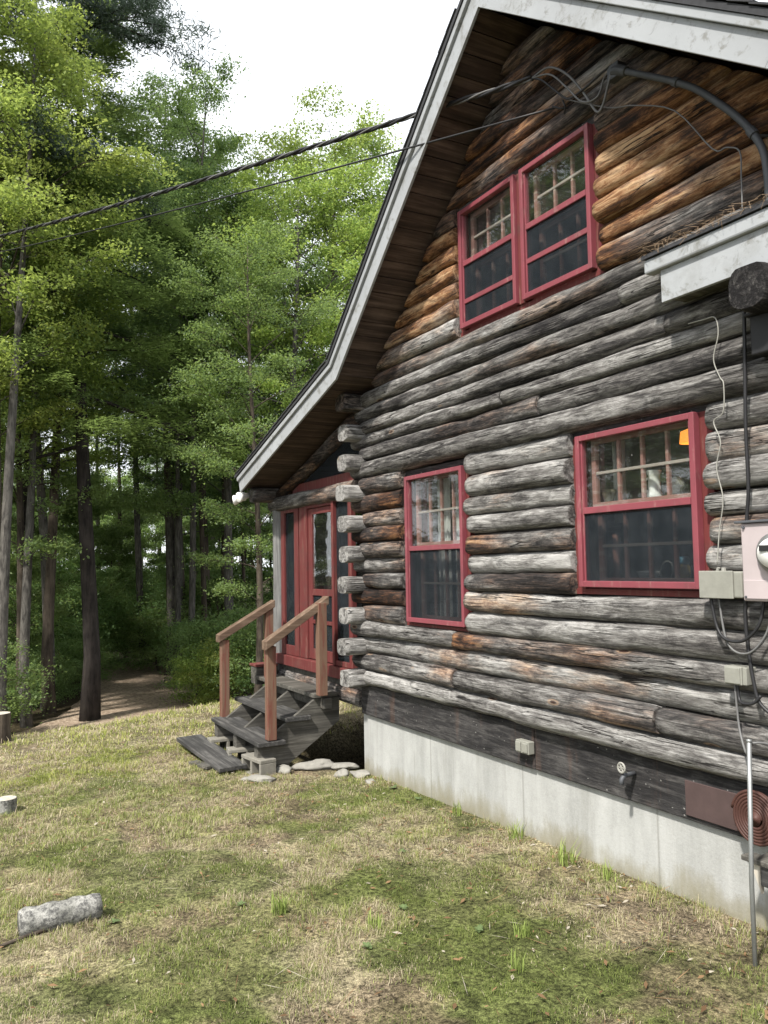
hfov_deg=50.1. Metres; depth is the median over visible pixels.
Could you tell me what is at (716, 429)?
hanging cord
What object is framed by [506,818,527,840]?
grass tuft
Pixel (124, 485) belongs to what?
young tree
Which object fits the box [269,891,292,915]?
grass tuft
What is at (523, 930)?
grass tuft
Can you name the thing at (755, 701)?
ground wire
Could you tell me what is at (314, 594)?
screen door
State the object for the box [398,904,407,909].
weed
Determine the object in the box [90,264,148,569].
slim tree
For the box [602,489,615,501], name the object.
cup
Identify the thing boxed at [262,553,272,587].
young tree
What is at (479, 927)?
weed
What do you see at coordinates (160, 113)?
slim tree
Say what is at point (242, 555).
slim tree
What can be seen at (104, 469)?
maple tree
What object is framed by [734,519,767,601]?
electric meter
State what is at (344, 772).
stone
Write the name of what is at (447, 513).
curtain
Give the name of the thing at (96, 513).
young tree
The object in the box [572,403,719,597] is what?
window
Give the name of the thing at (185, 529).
young tree
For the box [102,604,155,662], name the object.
shrub
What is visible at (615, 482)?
curtain
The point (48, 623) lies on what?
slim tree
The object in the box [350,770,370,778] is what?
stone
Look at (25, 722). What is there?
slim maple
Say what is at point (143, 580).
shrub
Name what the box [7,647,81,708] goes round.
shrub
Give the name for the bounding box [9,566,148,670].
shrub
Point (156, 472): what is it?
slim tree
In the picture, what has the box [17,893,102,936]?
birch log
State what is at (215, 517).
slim tree
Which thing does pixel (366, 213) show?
maple tree
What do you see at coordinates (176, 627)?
shrub
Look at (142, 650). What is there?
shrub
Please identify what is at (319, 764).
stone
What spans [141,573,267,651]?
shrub
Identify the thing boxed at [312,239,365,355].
slim tree
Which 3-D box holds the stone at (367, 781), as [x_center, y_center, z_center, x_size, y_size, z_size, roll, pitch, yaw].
[-0.123,2.426,7.365,0.093,0.062,0.119,1,-4,-28]
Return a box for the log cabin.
[234,0,767,930]
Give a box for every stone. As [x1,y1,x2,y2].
[189,760,211,769]
[241,774,276,782]
[276,764,292,773]
[292,759,333,770]
[331,762,359,769]
[334,768,349,777]
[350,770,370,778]
[365,778,375,783]
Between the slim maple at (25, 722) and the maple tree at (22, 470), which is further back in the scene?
the maple tree at (22, 470)
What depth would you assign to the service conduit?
4.24 m
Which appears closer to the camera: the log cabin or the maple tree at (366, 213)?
the log cabin
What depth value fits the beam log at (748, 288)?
3.83 m
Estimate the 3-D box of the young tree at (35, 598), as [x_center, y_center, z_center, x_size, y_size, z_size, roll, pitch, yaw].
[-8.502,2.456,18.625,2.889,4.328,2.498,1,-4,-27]
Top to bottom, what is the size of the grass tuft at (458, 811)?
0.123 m
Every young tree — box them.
[7,525,80,694]
[9,467,142,596]
[9,499,47,628]
[9,531,124,683]
[14,468,152,621]
[57,518,111,565]
[69,524,155,657]
[93,469,154,572]
[93,497,146,569]
[104,484,189,583]
[131,510,189,568]
[142,530,221,634]
[146,467,217,571]
[182,458,272,606]
[221,454,272,599]
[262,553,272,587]
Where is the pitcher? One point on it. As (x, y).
(654, 485)
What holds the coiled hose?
on the side landing
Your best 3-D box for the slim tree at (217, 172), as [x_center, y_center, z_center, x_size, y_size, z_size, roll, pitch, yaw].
[-6.628,-3.769,23.796,5.634,17.866,5.030,-3,-4,26]
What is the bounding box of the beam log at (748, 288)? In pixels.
[728,261,767,314]
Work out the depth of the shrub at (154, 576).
31.33 m
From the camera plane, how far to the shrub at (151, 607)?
23.62 m
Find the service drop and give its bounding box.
[0,65,610,236]
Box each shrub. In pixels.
[0,636,66,733]
[7,578,110,687]
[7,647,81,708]
[7,662,56,715]
[8,568,127,670]
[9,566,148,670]
[12,634,82,700]
[56,638,115,691]
[60,589,149,669]
[67,638,126,681]
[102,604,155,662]
[108,606,186,672]
[114,579,165,657]
[117,567,185,644]
[118,570,243,654]
[121,589,198,662]
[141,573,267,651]
[143,558,220,641]
[143,616,216,689]
[156,617,250,697]
[159,643,233,705]
[165,635,255,705]
[171,599,267,695]
[183,616,264,699]
[186,560,272,621]
[206,620,263,694]
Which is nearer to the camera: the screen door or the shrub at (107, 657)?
the screen door
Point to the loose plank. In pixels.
(216, 757)
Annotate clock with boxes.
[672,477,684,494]
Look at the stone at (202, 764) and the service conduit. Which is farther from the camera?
the stone at (202, 764)
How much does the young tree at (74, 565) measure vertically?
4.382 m
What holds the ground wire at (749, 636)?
attached to the telephone box at (723, 583)
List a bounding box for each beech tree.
[0,153,186,722]
[41,174,292,674]
[91,156,335,623]
[129,215,347,692]
[206,125,402,378]
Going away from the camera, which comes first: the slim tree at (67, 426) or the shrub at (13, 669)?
the shrub at (13, 669)
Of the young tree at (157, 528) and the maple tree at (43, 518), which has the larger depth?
the young tree at (157, 528)
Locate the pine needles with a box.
[636,188,767,262]
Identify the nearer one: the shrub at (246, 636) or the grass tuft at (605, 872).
the grass tuft at (605, 872)
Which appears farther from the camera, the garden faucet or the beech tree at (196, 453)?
the beech tree at (196, 453)
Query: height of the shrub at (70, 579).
3.783 m
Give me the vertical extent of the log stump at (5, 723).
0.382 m
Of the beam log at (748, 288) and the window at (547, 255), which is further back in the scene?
the window at (547, 255)
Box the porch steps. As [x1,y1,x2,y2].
[211,596,338,767]
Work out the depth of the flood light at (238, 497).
9.76 m
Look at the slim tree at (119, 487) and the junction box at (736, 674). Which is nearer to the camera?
the junction box at (736, 674)
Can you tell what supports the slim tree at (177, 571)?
on the ground at (340, 744)
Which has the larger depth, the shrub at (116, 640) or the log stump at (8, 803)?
the shrub at (116, 640)
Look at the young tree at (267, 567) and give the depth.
37.32 m
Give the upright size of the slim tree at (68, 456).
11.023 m
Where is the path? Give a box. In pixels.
[12,650,198,735]
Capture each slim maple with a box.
[0,0,173,711]
[0,115,148,727]
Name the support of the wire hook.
attached to the log cabin
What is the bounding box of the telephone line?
[0,107,554,252]
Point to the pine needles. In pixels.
(720, 219)
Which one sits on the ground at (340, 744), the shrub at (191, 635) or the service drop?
the shrub at (191, 635)
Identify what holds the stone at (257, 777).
on the ground at (340, 744)
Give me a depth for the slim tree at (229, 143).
21.39 m
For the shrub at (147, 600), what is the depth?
25.52 m
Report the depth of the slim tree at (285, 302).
27.98 m
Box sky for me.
[0,0,767,577]
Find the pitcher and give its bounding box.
[646,470,663,496]
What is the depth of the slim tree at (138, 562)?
25.64 m
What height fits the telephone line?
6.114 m
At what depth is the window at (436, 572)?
6.71 m
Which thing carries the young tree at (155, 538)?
on the ground at (340, 744)
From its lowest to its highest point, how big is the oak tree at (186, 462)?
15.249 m
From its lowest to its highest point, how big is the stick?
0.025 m
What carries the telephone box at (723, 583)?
attached to the log cabin
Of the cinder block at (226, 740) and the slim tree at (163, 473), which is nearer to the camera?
the cinder block at (226, 740)
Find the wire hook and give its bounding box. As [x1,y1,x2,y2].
[552,100,573,113]
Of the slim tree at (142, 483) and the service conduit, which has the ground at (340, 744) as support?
the slim tree at (142, 483)
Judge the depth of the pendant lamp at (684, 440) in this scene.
4.83 m
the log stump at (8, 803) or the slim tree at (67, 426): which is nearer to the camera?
the log stump at (8, 803)
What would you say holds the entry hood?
attached to the log cabin
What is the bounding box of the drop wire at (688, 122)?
[568,100,742,209]
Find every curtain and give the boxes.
[437,476,459,540]
[612,440,626,500]
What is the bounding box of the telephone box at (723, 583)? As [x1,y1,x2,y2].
[699,567,743,598]
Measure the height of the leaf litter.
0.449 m
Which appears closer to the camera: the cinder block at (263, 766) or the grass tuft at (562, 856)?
the grass tuft at (562, 856)
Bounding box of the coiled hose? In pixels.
[731,789,767,846]
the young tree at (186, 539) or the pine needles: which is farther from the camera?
the young tree at (186, 539)
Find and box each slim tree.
[0,40,212,713]
[1,252,39,613]
[9,311,107,469]
[40,397,97,572]
[64,308,122,570]
[84,67,233,674]
[89,198,156,663]
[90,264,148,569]
[98,193,291,624]
[103,311,243,628]
[109,76,250,666]
[115,221,246,642]
[118,373,218,531]
[122,163,225,679]
[127,436,158,565]
[132,52,273,682]
[138,409,185,575]
[156,347,237,577]
[157,179,292,610]
[187,376,270,627]
[189,434,239,563]
[214,388,268,608]
[215,292,281,608]
[265,198,329,409]
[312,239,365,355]
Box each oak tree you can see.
[128,311,262,573]
[239,243,347,437]
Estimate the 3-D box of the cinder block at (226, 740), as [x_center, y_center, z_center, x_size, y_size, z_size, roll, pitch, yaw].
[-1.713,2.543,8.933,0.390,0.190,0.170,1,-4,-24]
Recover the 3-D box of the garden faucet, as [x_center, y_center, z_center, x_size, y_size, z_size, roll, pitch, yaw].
[1.395,1.498,4.718,0.120,0.130,0.066,1,-4,-28]
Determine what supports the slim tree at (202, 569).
on the ground at (340, 744)
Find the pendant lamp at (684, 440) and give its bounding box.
[679,429,688,444]
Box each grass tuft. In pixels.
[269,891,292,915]
[366,906,382,929]
[452,802,462,816]
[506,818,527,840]
[507,948,526,973]
[512,916,532,938]
[555,837,581,866]
[599,861,617,881]
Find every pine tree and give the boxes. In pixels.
[0,0,225,234]
[1,104,152,626]
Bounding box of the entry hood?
[641,200,767,302]
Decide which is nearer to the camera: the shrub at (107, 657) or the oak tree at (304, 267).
the shrub at (107, 657)
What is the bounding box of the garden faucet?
[617,762,635,784]
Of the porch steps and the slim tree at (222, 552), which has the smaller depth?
the porch steps
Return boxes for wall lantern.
[743,312,767,356]
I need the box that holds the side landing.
[741,852,767,893]
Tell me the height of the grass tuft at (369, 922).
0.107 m
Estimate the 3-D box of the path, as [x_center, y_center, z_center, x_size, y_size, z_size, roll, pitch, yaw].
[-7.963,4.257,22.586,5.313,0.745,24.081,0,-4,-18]
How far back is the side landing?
3.82 m
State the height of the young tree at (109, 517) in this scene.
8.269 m
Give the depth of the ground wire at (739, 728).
4.01 m
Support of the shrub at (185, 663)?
on the ground at (340, 744)
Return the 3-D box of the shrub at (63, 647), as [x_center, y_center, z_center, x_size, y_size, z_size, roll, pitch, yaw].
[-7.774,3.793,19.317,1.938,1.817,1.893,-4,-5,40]
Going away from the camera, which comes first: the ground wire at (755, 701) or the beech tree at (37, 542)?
the ground wire at (755, 701)
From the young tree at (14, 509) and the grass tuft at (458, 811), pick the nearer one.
the grass tuft at (458, 811)
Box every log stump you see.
[0,711,10,743]
[0,795,16,814]
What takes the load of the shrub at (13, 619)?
on the ground at (340, 744)
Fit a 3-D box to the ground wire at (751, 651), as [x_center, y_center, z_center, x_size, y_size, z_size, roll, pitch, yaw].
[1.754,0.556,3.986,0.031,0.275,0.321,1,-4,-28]
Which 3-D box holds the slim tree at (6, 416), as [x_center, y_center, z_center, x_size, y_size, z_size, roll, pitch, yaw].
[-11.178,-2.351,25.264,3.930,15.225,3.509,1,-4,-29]
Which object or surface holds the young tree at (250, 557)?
on the ground at (340, 744)
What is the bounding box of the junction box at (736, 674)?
[724,664,755,685]
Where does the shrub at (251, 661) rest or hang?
on the ground at (340, 744)
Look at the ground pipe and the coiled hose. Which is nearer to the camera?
the ground pipe
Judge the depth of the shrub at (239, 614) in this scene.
18.28 m
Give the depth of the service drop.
6.59 m
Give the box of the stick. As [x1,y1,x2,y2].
[0,929,45,945]
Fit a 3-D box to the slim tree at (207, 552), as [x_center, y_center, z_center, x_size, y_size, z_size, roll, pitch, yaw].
[-5.895,-2.489,24.448,6.666,15.250,5.951,-2,-4,15]
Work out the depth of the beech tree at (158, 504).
20.72 m
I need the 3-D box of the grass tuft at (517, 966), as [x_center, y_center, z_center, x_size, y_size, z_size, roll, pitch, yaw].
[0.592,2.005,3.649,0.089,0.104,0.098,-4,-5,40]
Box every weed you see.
[363,942,371,948]
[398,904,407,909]
[474,924,482,931]
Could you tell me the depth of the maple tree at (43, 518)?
17.82 m
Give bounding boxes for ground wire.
[709,598,765,643]
[718,599,767,654]
[734,685,767,754]
[736,685,761,705]
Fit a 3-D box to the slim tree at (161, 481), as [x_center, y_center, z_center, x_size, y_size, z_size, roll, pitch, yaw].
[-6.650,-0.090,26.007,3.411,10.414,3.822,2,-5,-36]
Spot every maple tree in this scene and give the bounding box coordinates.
[0,6,194,533]
[0,116,194,708]
[1,314,50,500]
[44,441,132,519]
[165,151,393,477]
[194,81,403,424]
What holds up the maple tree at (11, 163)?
on the ground at (340, 744)
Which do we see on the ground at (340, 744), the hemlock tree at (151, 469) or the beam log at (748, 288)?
the hemlock tree at (151, 469)
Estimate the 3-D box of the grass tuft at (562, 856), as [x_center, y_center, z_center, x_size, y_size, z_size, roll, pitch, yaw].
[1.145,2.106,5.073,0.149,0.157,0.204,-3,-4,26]
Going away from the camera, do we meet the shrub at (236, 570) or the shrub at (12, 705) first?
the shrub at (12, 705)
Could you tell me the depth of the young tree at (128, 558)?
26.41 m
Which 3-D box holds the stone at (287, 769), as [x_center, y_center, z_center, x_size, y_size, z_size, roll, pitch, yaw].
[-0.948,2.459,7.836,0.151,0.098,0.215,2,-5,-40]
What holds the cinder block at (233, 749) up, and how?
on the ground at (340, 744)
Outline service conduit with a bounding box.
[607,60,767,200]
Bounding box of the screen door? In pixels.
[308,505,332,662]
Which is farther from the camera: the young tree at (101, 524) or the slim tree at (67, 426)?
the young tree at (101, 524)
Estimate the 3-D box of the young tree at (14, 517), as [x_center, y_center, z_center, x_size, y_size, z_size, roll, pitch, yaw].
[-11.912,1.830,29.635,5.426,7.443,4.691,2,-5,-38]
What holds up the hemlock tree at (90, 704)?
on the ground at (340, 744)
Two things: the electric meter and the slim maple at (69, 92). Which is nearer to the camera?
the electric meter
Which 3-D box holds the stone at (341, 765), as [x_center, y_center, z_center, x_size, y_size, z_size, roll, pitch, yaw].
[-0.392,2.462,7.947,0.328,0.071,0.156,-1,-4,4]
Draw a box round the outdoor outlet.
[515,738,533,754]
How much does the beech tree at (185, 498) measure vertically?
14.762 m
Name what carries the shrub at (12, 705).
on the ground at (340, 744)
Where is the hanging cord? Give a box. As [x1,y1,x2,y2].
[688,316,724,564]
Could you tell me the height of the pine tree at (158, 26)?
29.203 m
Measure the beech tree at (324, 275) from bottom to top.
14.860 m
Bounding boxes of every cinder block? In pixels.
[207,735,232,750]
[226,745,253,755]
[241,752,275,775]
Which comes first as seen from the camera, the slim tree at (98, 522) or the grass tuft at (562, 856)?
the grass tuft at (562, 856)
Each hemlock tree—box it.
[0,0,258,721]
[111,445,216,552]
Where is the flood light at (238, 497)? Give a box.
[232,492,249,504]
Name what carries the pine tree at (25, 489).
on the ground at (340, 744)
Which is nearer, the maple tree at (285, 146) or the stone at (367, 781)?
the stone at (367, 781)
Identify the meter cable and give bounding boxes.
[742,311,767,713]
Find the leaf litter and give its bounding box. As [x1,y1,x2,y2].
[0,711,767,1023]
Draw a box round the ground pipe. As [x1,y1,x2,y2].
[746,739,757,966]
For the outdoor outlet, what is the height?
0.085 m
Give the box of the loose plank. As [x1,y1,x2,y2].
[176,734,246,772]
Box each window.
[404,459,474,631]
[457,115,604,336]
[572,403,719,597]
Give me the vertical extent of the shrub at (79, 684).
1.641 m
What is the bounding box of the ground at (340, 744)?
[0,582,767,1023]
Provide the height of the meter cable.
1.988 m
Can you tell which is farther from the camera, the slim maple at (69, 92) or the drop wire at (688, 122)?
the slim maple at (69, 92)
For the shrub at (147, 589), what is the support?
on the ground at (340, 744)
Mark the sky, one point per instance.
(383, 51)
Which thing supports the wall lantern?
attached to the log cabin
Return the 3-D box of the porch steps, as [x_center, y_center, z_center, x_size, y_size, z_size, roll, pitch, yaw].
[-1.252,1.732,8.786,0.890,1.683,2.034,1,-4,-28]
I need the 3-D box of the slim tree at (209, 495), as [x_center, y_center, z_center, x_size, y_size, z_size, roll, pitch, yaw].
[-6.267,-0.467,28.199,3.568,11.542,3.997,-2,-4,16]
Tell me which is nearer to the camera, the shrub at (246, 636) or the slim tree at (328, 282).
the shrub at (246, 636)
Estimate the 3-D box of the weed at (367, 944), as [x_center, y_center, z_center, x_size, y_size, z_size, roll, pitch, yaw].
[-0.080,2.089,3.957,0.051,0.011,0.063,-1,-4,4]
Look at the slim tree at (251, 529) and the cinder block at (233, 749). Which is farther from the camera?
the slim tree at (251, 529)
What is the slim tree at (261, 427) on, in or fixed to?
on the ground at (340, 744)
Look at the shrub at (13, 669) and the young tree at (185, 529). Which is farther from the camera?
the young tree at (185, 529)
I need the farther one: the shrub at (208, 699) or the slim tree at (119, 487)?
the slim tree at (119, 487)

